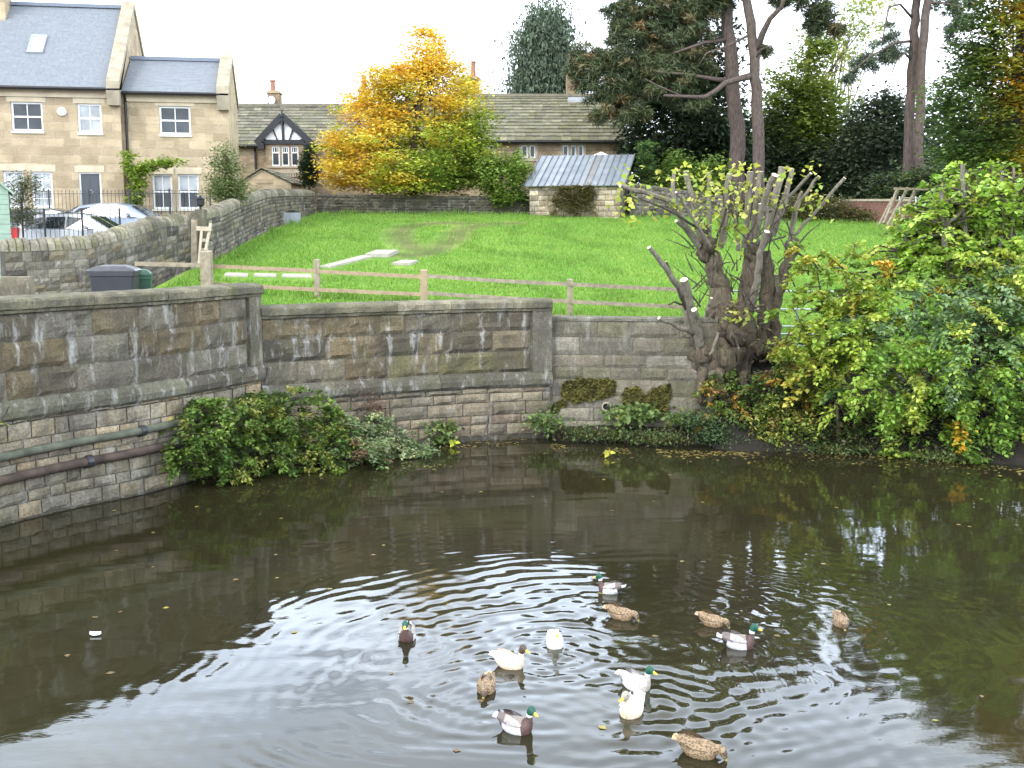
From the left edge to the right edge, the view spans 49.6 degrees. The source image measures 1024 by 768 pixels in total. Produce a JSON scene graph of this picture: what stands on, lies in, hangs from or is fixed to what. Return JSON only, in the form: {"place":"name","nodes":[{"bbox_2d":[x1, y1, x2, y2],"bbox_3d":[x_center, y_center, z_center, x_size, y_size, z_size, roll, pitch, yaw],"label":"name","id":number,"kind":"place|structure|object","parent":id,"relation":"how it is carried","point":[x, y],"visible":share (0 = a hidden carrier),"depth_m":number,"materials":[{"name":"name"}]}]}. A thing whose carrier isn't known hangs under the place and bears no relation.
{"place":"outdoors","nodes":[
{"label":"outdoors","id":0,"kind":"place"},
{"bbox_2d":[0,437,1023,767],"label":"pond water","id":1,"kind":"structure","parent":0,"point":[918,577],"depth_m":14.61,"materials":[{"name":"liquid"}]},
{"bbox_2d":[0,282,265,525],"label":"retaining wall","id":2,"kind":"structure","parent":1,"relation":"in","point":[73,365],"depth_m":20.50,"materials":[{"name":"stone"}]},
{"bbox_2d":[0,421,245,485],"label":"water pipe","id":3,"kind":"object","parent":2,"relation":"attached to","point":[87,461],"visible":0.69,"depth_m":20.08,"materials":[{"name":"black metal"}]},
{"bbox_2d":[0,401,255,461],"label":"water pipe","id":4,"kind":"object","parent":2,"relation":"attached to","point":[142,430],"visible":0.76,"depth_m":20.15,"materials":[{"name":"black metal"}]},
{"bbox_2d":[158,385,391,486],"bbox_3d":[-4.975,1.044,23.099,5.129,1.937,2.466,-5,9,-32],"label":"bramble bush","id":5,"kind":"object","parent":1,"relation":"in","point":[331,422],"visible":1,"depth_m":22.83,"materials":[{"name":"green plant"}]},
{"bbox_2d":[261,298,552,458],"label":"retaining wall","id":6,"kind":"structure","parent":1,"relation":"in","point":[479,369],"depth_m":25.81,"materials":[{"name":"stone"}]},
{"bbox_2d":[333,375,389,446],"bbox_3d":[-3.714,0.533,25.189,1.952,1.747,0.990,0,8,0],"label":"dock plant","id":7,"kind":"object","parent":6,"relation":"attached to","point":[375,408],"visible":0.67,"depth_m":25.12,"materials":[{"name":"green plant"}]},
{"bbox_2d":[324,409,440,459],"bbox_3d":[-2.980,1.394,24.813,2.807,1.617,1.462,0,8,0],"label":"bramble","id":8,"kind":"object","parent":6,"relation":"attached to","point":[405,448],"visible":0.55,"depth_m":24.65,"materials":[{"name":"green plant"}]},
{"bbox_2d":[419,417,464,440],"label":"wall plant","id":9,"kind":"object","parent":6,"relation":"attached to","point":[444,430],"depth_m":26.00,"materials":[{"name":"green plant"}]},
{"bbox_2d":[430,433,458,445],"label":"wall plant","id":10,"kind":"object","parent":6,"relation":"attached to","point":[436,440],"depth_m":26.03,"materials":[{"name":"green plant"}]},
{"bbox_2d":[398,619,415,642],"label":"duck","id":11,"kind":"object","parent":1,"relation":"on","point":[406,632],"visible":0.98,"depth_m":13.61},
{"bbox_2d":[477,671,495,698],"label":"duck","id":12,"kind":"object","parent":1,"relation":"on","point":[486,684],"visible":0.99,"depth_m":12.09},
{"bbox_2d":[488,644,529,669],"bbox_3d":[-0.020,3.155,12.826,0.516,0.362,0.226,4,9,26],"label":"duck","id":13,"kind":"object","parent":1,"relation":"on","point":[506,659],"visible":0.98,"depth_m":12.75},
{"bbox_2d":[493,706,538,735],"bbox_3d":[0.051,3.383,11.182,0.514,0.362,0.226,4,9,28],"label":"duck","id":14,"kind":"object","parent":1,"relation":"on","point":[513,722],"visible":0.98,"depth_m":11.10},
{"bbox_2d":[64,439,1023,751],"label":"fallen leaves","id":15,"kind":"object","parent":1,"relation":"on","point":[604,479],"visible":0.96,"depth_m":24.09,"materials":[{"name":"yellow plant"}]},
{"bbox_2d":[521,405,574,442],"bbox_3d":[0.843,0.927,26.441,1.167,0.878,0.977,2,8,17],"label":"wall plant","id":16,"kind":"object","parent":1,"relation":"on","point":[544,422],"depth_m":26.30,"materials":[{"name":"green plant"}]},
{"bbox_2d":[546,629,562,649],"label":"duck","id":17,"kind":"object","parent":1,"relation":"on","point":[554,639],"visible":0.99,"depth_m":13.35},
{"bbox_2d":[593,573,625,593],"bbox_3d":[1.357,2.802,15.462,0.468,0.327,0.204,2,8,14],"label":"duck","id":18,"kind":"object","parent":1,"relation":"on","point":[613,587],"visible":0.99,"depth_m":15.39},
{"bbox_2d":[602,602,638,620],"bbox_3d":[1.428,2.992,14.444,0.502,0.236,0.215,4,9,28],"label":"duck","id":19,"kind":"object","parent":1,"relation":"on","point":[616,611],"visible":0.98,"depth_m":14.37},
{"bbox_2d":[619,689,645,719],"bbox_3d":[1.249,3.323,11.578,0.236,0.379,0.537,4,9,24],"label":"duck","id":20,"kind":"object","parent":1,"relation":"on","point":[631,706],"visible":0.99,"depth_m":11.46},
{"bbox_2d":[615,666,657,691],"bbox_3d":[1.375,3.239,12.226,0.517,0.362,0.226,7,10,40],"label":"duck","id":21,"kind":"object","parent":1,"relation":"on","point":[632,679],"visible":0.97,"depth_m":12.15},
{"bbox_2d":[671,731,727,760],"bbox_3d":[1.814,3.508,10.676,0.553,0.259,0.237,4,9,28],"label":"duck","id":22,"kind":"object","parent":1,"relation":"on","point":[694,745],"visible":0.98,"depth_m":10.60},
{"bbox_2d":[695,609,729,627],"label":"duck","id":23,"kind":"object","parent":1,"relation":"on","point":[709,618],"visible":0.97,"depth_m":14.12},
{"bbox_2d":[717,623,762,649],"bbox_3d":[2.752,3.066,13.430,0.542,0.379,0.236,2,8,14],"label":"duck","id":24,"kind":"object","parent":1,"relation":"on","point":[733,639],"visible":0.98,"depth_m":13.36},
{"bbox_2d":[832,609,849,630],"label":"duck","id":25,"kind":"object","parent":1,"relation":"on","point":[841,620],"visible":0.99,"depth_m":14.12},
{"bbox_2d":[11,0,1019,196],"label":"sky","id":26,"kind":"structure","parent":0,"point":[312,50],"materials":[{"name":"white"}]},
{"bbox_2d":[153,208,1023,365],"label":"lawn","id":27,"kind":"structure","parent":0,"point":[417,248],"depth_m":38.79,"materials":[{"name":"green plant"}]},
{"bbox_2d":[195,209,206,255],"bbox_3d":[-9.551,-4.243,34.115,0.374,2.248,0.350,0,8,0],"label":"gatepost","id":28,"kind":"object","parent":27,"relation":"on","point":[200,215],"visible":0.43,"depth_m":33.87,"materials":[{"name":"stone"}]},
{"bbox_2d":[195,195,204,208],"bbox_3d":[-9.523,-5.531,33.912,0.296,0.460,0.296,-3,9,-22],"label":"lantern","id":29,"kind":"object","parent":28,"relation":"on","point":[200,201],"visible":1,"depth_m":33.82,"materials":[{"name":"black paint"}]},
{"bbox_2d":[224,272,247,276],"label":"paving slab","id":30,"kind":"structure","parent":27,"relation":"on","point":[231,274],"depth_m":32.53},
{"bbox_2d":[284,210,300,223],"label":"planter","id":31,"kind":"object","parent":27,"relation":"on","point":[291,215],"visible":0.84,"depth_m":47.25,"materials":[{"name":"stone"}]},
{"bbox_2d":[282,273,311,277],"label":"paving slab","id":32,"kind":"structure","parent":27,"relation":"on","point":[287,275],"depth_m":32.81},
{"bbox_2d":[320,255,372,267],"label":"paving slab","id":33,"kind":"structure","parent":27,"relation":"on","point":[348,261],"depth_m":35.89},
{"bbox_2d":[365,250,397,256],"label":"paving slab","id":34,"kind":"structure","parent":27,"relation":"on","point":[382,253],"depth_m":37.59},
{"bbox_2d":[392,260,417,264],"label":"paving slab","id":35,"kind":"structure","parent":27,"relation":"on","point":[405,262],"depth_m":36.09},
{"bbox_2d":[135,250,681,318],"bbox_3d":[-2.617,-2.372,29.825,14.814,2.424,0.479,0,8,-1],"label":"post and rail fence","id":36,"kind":"object","parent":27,"relation":"on","point":[206,265],"visible":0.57,"depth_m":29.81,"materials":[{"name":"wood"}]},
{"bbox_2d":[317,193,528,214],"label":"stone wall","id":37,"kind":"structure","parent":27,"relation":"on","point":[337,203],"depth_m":54.43,"materials":[{"name":"stone"}]},
{"bbox_2d":[524,153,634,217],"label":"stone store","id":38,"kind":"structure","parent":27,"relation":"on","point":[601,173],"depth_m":53.76,"materials":[{"name":"grey metal"}]},
{"bbox_2d":[547,182,597,215],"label":"wall creeper","id":39,"kind":"object","parent":38,"relation":"attached to","point":[570,204],"depth_m":52.85,"materials":[{"name":"green plant"}]},
{"bbox_2d":[627,184,734,217],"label":"stone wall","id":40,"kind":"structure","parent":27,"relation":"on","point":[640,206],"depth_m":54.31,"materials":[{"name":"stone"}]},
{"bbox_2d":[733,290,864,345],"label":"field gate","id":41,"kind":"structure","parent":27,"relation":"on","point":[796,309],"depth_m":28.47,"materials":[{"name":"wood"}]},
{"bbox_2d":[729,188,881,222],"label":"hedge","id":42,"kind":"object","parent":27,"relation":"on","point":[814,202],"visible":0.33,"depth_m":54.48,"materials":[{"name":"green plant"}]},
{"bbox_2d":[878,187,937,225],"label":"timber frame","id":43,"kind":"object","parent":27,"relation":"on","point":[889,210],"visible":0.61,"depth_m":49.31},
{"bbox_2d":[911,0,1023,244],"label":"oak tree","id":44,"kind":"object","parent":27,"relation":"on","point":[1003,138],"visible":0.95,"depth_m":44.33,"materials":[{"name":"green plant"}]},
{"bbox_2d":[551,360,1023,465],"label":"bank","id":45,"kind":"structure","parent":0,"point":[1016,457],"depth_m":25.66,"materials":[{"name":"plant"}]},
{"bbox_2d":[552,421,622,445],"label":"weeds","id":46,"kind":"object","parent":45,"relation":"on","point":[594,434],"visible":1,"depth_m":26.09,"materials":[{"name":"green plant"}]},
{"bbox_2d":[596,422,632,442],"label":"wall plant","id":47,"kind":"object","parent":45,"relation":"on","point":[618,431],"depth_m":26.33,"materials":[{"name":"green plant"}]},
{"bbox_2d":[551,316,717,426],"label":"retaining wall","id":48,"kind":"structure","parent":45,"relation":"on","point":[645,354],"depth_m":26.75,"materials":[{"name":"stone"}]},
{"bbox_2d":[551,376,616,413],"bbox_3d":[1.726,0.290,26.932,1.653,0.994,0.172,1,8,5],"label":"moss patch","id":49,"kind":"object","parent":48,"relation":"attached to","point":[587,389],"visible":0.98,"depth_m":26.91,"materials":[{"name":"plant"}]},
{"bbox_2d":[597,400,660,428],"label":"wall plant","id":50,"kind":"object","parent":48,"relation":"attached to","point":[637,414],"depth_m":26.20,"materials":[{"name":"green plant"}]},
{"bbox_2d":[621,383,671,422],"bbox_3d":[3.245,0.458,26.795,1.249,0.996,0.176,1,8,7],"label":"moss patch","id":51,"kind":"object","parent":48,"relation":"attached to","point":[659,394],"visible":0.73,"depth_m":26.77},
{"bbox_2d":[615,425,697,447],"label":"weeds","id":52,"kind":"object","parent":45,"relation":"on","point":[649,435],"visible":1,"depth_m":25.84,"materials":[{"name":"green plant"}]},
{"bbox_2d":[658,406,704,431],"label":"wall plant","id":53,"kind":"object","parent":45,"relation":"on","point":[674,418],"depth_m":26.26,"materials":[{"name":"green plant"}]},
{"bbox_2d":[672,406,769,448],"bbox_3d":[5.074,0.986,25.881,2.651,0.981,1.563,0,8,0],"label":"ivy","id":54,"kind":"object","parent":45,"relation":"on","point":[703,432],"visible":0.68,"depth_m":25.72,"materials":[{"name":"green plant"}]},
{"bbox_2d":[606,158,845,403],"bbox_3d":[5.107,-2.424,26.477,5.682,5.789,2.421,0,8,0],"label":"pollarded tree","id":55,"kind":"object","parent":45,"relation":"on","point":[739,340],"visible":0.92,"depth_m":26.48,"materials":[{"name":"grey plant"}]},
{"bbox_2d":[688,357,870,444],"bbox_3d":[6.313,0.452,26.207,4.428,2.212,2.158,0,8,0],"label":"bramble","id":56,"kind":"object","parent":45,"relation":"on","point":[783,370],"visible":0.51,"depth_m":25.88,"materials":[{"name":"green plant"}]},
{"bbox_2d":[741,397,821,451],"bbox_3d":[6.270,0.898,25.524,2.010,1.244,1.535,0,8,0],"label":"bramble","id":57,"kind":"object","parent":45,"relation":"on","point":[786,421],"visible":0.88,"depth_m":25.40,"materials":[{"name":"green plant"}]},
{"bbox_2d":[764,239,893,443],"bbox_3d":[7.137,-0.934,25.142,2.730,4.658,2.183,4,9,26],"label":"sapling","id":58,"kind":"object","parent":45,"relation":"on","point":[808,357],"visible":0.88,"depth_m":24.95,"materials":[{"name":"green plant"}]},
{"bbox_2d":[798,437,904,456],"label":"weeds","id":59,"kind":"object","parent":45,"relation":"on","point":[850,449],"visible":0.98,"depth_m":24.92,"materials":[{"name":"green plant"}]},
{"bbox_2d":[793,402,1023,459],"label":"bramble","id":60,"kind":"object","parent":45,"relation":"on","point":[841,433],"visible":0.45,"depth_m":25.06,"materials":[{"name":"green plant"}]},
{"bbox_2d":[811,244,1023,464],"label":"bankside tree","id":61,"kind":"object","parent":45,"relation":"on","point":[960,398],"visible":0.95,"depth_m":24.21,"materials":[{"name":"green plant"}]},
{"bbox_2d":[834,158,1023,379],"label":"tree","id":62,"kind":"object","parent":45,"relation":"on","point":[989,218],"visible":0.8,"depth_m":25.32,"materials":[{"name":"green plant"}]},
{"bbox_2d":[901,442,1004,464],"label":"weeds","id":63,"kind":"object","parent":45,"relation":"on","point":[945,456],"visible":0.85,"depth_m":24.18,"materials":[{"name":"green plant"}]},
{"bbox_3d":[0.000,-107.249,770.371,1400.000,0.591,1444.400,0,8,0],"label":"ground","id":64,"kind":"structure","parent":0,"visible":0},
{"bbox_2d":[240,168,306,193],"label":"outbuilding","id":65,"kind":"structure","parent":64,"relation":"on","point":[263,178],"depth_m":58.59,"materials":[{"name":"stone"}]},
{"bbox_2d":[293,143,324,189],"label":"topiary yew","id":66,"kind":"object","parent":64,"relation":"on","point":[305,164],"visible":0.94,"depth_m":57.26,"materials":[{"name":"green plant"}]},
{"bbox_2d":[237,75,406,213],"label":"stone cottage","id":67,"kind":"structure","parent":64,"relation":"on","point":[274,132],"depth_m":65.04,"materials":[{"name":"stone"}]},
{"bbox_2d":[272,146,279,165],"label":"window","id":68,"kind":"structure","parent":67,"relation":"in","point":[275,156],"depth_m":63.50,"materials":[{"name":"white paint"}]},
{"bbox_2d":[282,146,288,165],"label":"window","id":69,"kind":"structure","parent":67,"relation":"in","point":[285,156],"depth_m":63.50,"materials":[{"name":"white paint"}]},
{"bbox_2d":[291,146,298,165],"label":"window","id":70,"kind":"structure","parent":67,"relation":"in","point":[293,155],"depth_m":63.50,"materials":[{"name":"white paint"}]},
{"bbox_2d":[300,21,509,197],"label":"autumn tree","id":71,"kind":"object","parent":64,"relation":"on","point":[447,170],"visible":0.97,"depth_m":54.88,"materials":[{"name":"yellow plant"}]},
{"bbox_2d":[463,147,535,208],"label":"shrub","id":72,"kind":"object","parent":64,"relation":"on","point":[515,172],"visible":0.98,"depth_m":54.28,"materials":[{"name":"green plant"}]},
{"bbox_2d":[404,54,625,197],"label":"stone farmhouse","id":73,"kind":"object","parent":64,"relation":"on","point":[537,125],"visible":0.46,"depth_m":67.28,"materials":[{"name":"stone"}]},
{"bbox_2d":[492,0,587,93],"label":"cypress tree","id":74,"kind":"object","parent":64,"relation":"on","point":[544,41],"visible":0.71,"depth_m":81.83,"materials":[{"name":"green plant"}]},
{"bbox_2d":[633,139,660,184],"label":"ivy column","id":75,"kind":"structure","parent":64,"relation":"on","point":[645,160],"depth_m":55.84,"materials":[{"name":"green plant"}]},
{"bbox_2d":[642,147,736,196],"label":"shrub","id":76,"kind":"object","parent":64,"relation":"on","point":[676,163],"visible":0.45,"depth_m":55.30,"materials":[{"name":"green plant"}]},
{"bbox_2d":[604,16,783,194],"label":"yew tree","id":77,"kind":"object","parent":64,"relation":"on","point":[688,135],"visible":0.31,"depth_m":64.26,"materials":[{"name":"green plant"}]},
{"bbox_2d":[560,0,849,201],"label":"pine tree","id":78,"kind":"object","parent":64,"relation":"on","point":[656,63],"visible":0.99,"depth_m":59.48,"materials":[{"name":"green plant"}]},
{"bbox_2d":[746,25,854,219],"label":"deciduous tree","id":79,"kind":"object","parent":64,"relation":"on","point":[807,92],"visible":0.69,"depth_m":67.28,"materials":[{"name":"green plant"}]},
{"bbox_2d":[745,100,874,213],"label":"evergreen shrub","id":80,"kind":"object","parent":64,"relation":"on","point":[784,152],"visible":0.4,"depth_m":66.39,"materials":[{"name":"green plant"}]},
{"bbox_2d":[623,93,1022,218],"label":"wood","id":81,"kind":"object","parent":64,"relation":"on","point":[931,122],"visible":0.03,"depth_m":89.24,"materials":[{"name":"green plant"}]},
{"bbox_2d":[818,0,910,129],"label":"deciduous tree","id":82,"kind":"object","parent":64,"relation":"on","point":[842,57],"visible":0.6,"depth_m":75.02,"materials":[{"name":"green plant"}]},
{"bbox_2d":[806,80,936,198],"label":"holm oak","id":83,"kind":"object","parent":64,"relation":"on","point":[873,136],"visible":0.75,"depth_m":63.89,"materials":[{"name":"green plant"}]},
{"bbox_2d":[839,199,919,221],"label":"brick wall","id":84,"kind":"structure","parent":64,"relation":"on","point":[879,205],"depth_m":55.30,"materials":[{"name":"red brick"}]},
{"bbox_2d":[838,0,975,210],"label":"pine tree","id":85,"kind":"object","parent":64,"relation":"on","point":[891,53],"visible":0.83,"depth_m":58.07,"materials":[{"name":"green plant"}]},
{"bbox_2d":[854,153,1022,220],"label":"hedge","id":86,"kind":"object","parent":64,"relation":"on","point":[887,184],"visible":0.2,"depth_m":56.62,"materials":[{"name":"green plant"}]},
{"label":"gravel yard","id":87,"kind":"structure","parent":0,"visible":0},
{"bbox_2d":[0,181,12,275],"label":"garden shed","id":88,"kind":"structure","parent":87,"relation":"on","point":[5,228],"depth_m":31.56,"materials":[{"name":"green paint"}]},
{"bbox_2d":[0,276,34,295],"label":"stone block","id":89,"kind":"structure","parent":87,"relation":"on","point":[17,285],"depth_m":24.57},
{"bbox_2d":[0,213,190,293],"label":"stone wall","id":90,"kind":"structure","parent":87,"relation":"on","point":[63,264],"depth_m":30.00,"materials":[{"name":"stone"}]},
{"bbox_2d":[191,219,215,268],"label":"wooden gate","id":91,"kind":"structure","parent":90,"relation":"attached to","point":[195,228],"depth_m":33.23,"materials":[{"name":"beige wood"}]},
{"bbox_2d":[87,265,141,291],"bbox_3d":[-9.276,-2.179,25.989,1.081,1.224,0.833,-1,8,-6],"label":"wheelie bin","id":92,"kind":"object","parent":87,"relation":"on","point":[112,277],"visible":0.51,"depth_m":25.57,"materials":[{"name":"grey plastic"}]},
{"bbox_2d":[139,269,152,288],"bbox_3d":[-9.009,-2.252,26.881,0.594,1.064,0.698,-2,8,-15],"label":"wheelie bin","id":93,"kind":"object","parent":87,"relation":"on","point":[146,275],"visible":0.19,"depth_m":26.57,"materials":[{"name":"green plastic"}]},
{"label":"car park","id":94,"kind":"structure","parent":0,"visible":0},
{"bbox_2d":[1,170,48,237],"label":"shrub","id":95,"kind":"object","parent":94,"relation":"on","point":[21,199],"visible":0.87,"depth_m":36.18,"materials":[{"name":"green plant"}]},
{"bbox_2d":[10,208,71,237],"bbox_3d":[-16.452,-5.630,40.205,4.177,1.475,2.160,1,8,8],"label":"parked car","id":96,"kind":"object","parent":94,"relation":"on","point":[48,210],"depth_m":39.56,"materials":[{"name":"grey paint"}]},
{"bbox_2d":[11,213,118,238],"bbox_3d":[-14.615,-5.083,37.858,4.177,1.505,2.160,1,8,6],"label":"parked car","id":97,"kind":"object","parent":94,"relation":"on","point":[77,225],"visible":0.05,"depth_m":37.12,"materials":[{"name":"silver metal"}]},
{"bbox_2d":[10,208,120,238],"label":"iron railings","id":98,"kind":"object","parent":94,"relation":"on","point":[77,213],"visible":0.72,"depth_m":35.60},
{"bbox_2d":[9,189,210,214],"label":"iron railings","id":99,"kind":"object","parent":94,"relation":"on","point":[126,193],"visible":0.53,"depth_m":41.42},
{"bbox_2d":[71,203,159,223],"bbox_3d":[-14.236,-5.890,40.574,4.177,1.475,2.160,1,8,4],"label":"parked car","id":100,"kind":"object","parent":94,"relation":"on","point":[131,212],"visible":0.06,"depth_m":39.83,"materials":[{"name":"silver metal"}]},
{"bbox_2d":[0,0,239,220],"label":"stone house","id":101,"kind":"structure","parent":94,"relation":"on","point":[88,92],"depth_m":43.05,"materials":[{"name":"beige stone"}]},
{"bbox_2d":[3,171,24,206],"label":"window","id":102,"kind":"structure","parent":101,"relation":"in","point":[9,178],"depth_m":42.25,"materials":[{"name":"white paint"}]},
{"bbox_2d":[11,102,42,130],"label":"window","id":103,"kind":"structure","parent":101,"relation":"in","point":[26,116],"depth_m":42.03,"materials":[{"name":"glass"}]},
{"bbox_2d":[31,172,53,206],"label":"window","id":104,"kind":"structure","parent":101,"relation":"in","point":[44,196],"depth_m":42.48,"materials":[{"name":"glass"}]},
{"bbox_2d":[77,104,101,132],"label":"window","id":105,"kind":"structure","parent":101,"relation":"in","point":[89,115],"depth_m":42.43,"materials":[{"name":"glass"}]},
{"bbox_2d":[79,172,101,204],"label":"door","id":106,"kind":"structure","parent":101,"relation":"in","point":[92,181],"depth_m":42.74,"materials":[{"name":"grey wood"}]},
{"bbox_2d":[116,149,189,205],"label":"climbing plant","id":107,"kind":"object","parent":101,"relation":"attached to","point":[140,170],"visible":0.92,"depth_m":42.08,"materials":[{"name":"green plant"}]},
{"bbox_2d":[152,174,172,208],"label":"window","id":108,"kind":"structure","parent":101,"relation":"in","point":[162,182],"depth_m":43.57,"materials":[{"name":"white paint"}]},
{"bbox_2d":[159,106,190,134],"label":"window","id":109,"kind":"structure","parent":101,"relation":"in","point":[174,120],"depth_m":43.31,"materials":[{"name":"glass"}]},
{"bbox_2d":[178,174,199,208],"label":"window","id":110,"kind":"structure","parent":101,"relation":"in","point":[189,182],"depth_m":43.74,"materials":[{"name":"glass"}]},
{"bbox_2d":[196,138,260,206],"bbox_3d":[-10.257,-6.847,39.914,2.370,4.017,2.130,0,8,0],"label":"willow shrub","id":111,"kind":"object","parent":94,"relation":"on","point":[230,188],"visible":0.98,"depth_m":39.67,"materials":[{"name":"green plant"}]},
{"bbox_2d":[189,188,315,258],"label":"stone wall","id":112,"kind":"structure","parent":94,"relation":"on","point":[234,223],"depth_m":41.48,"materials":[{"name":"stone"}]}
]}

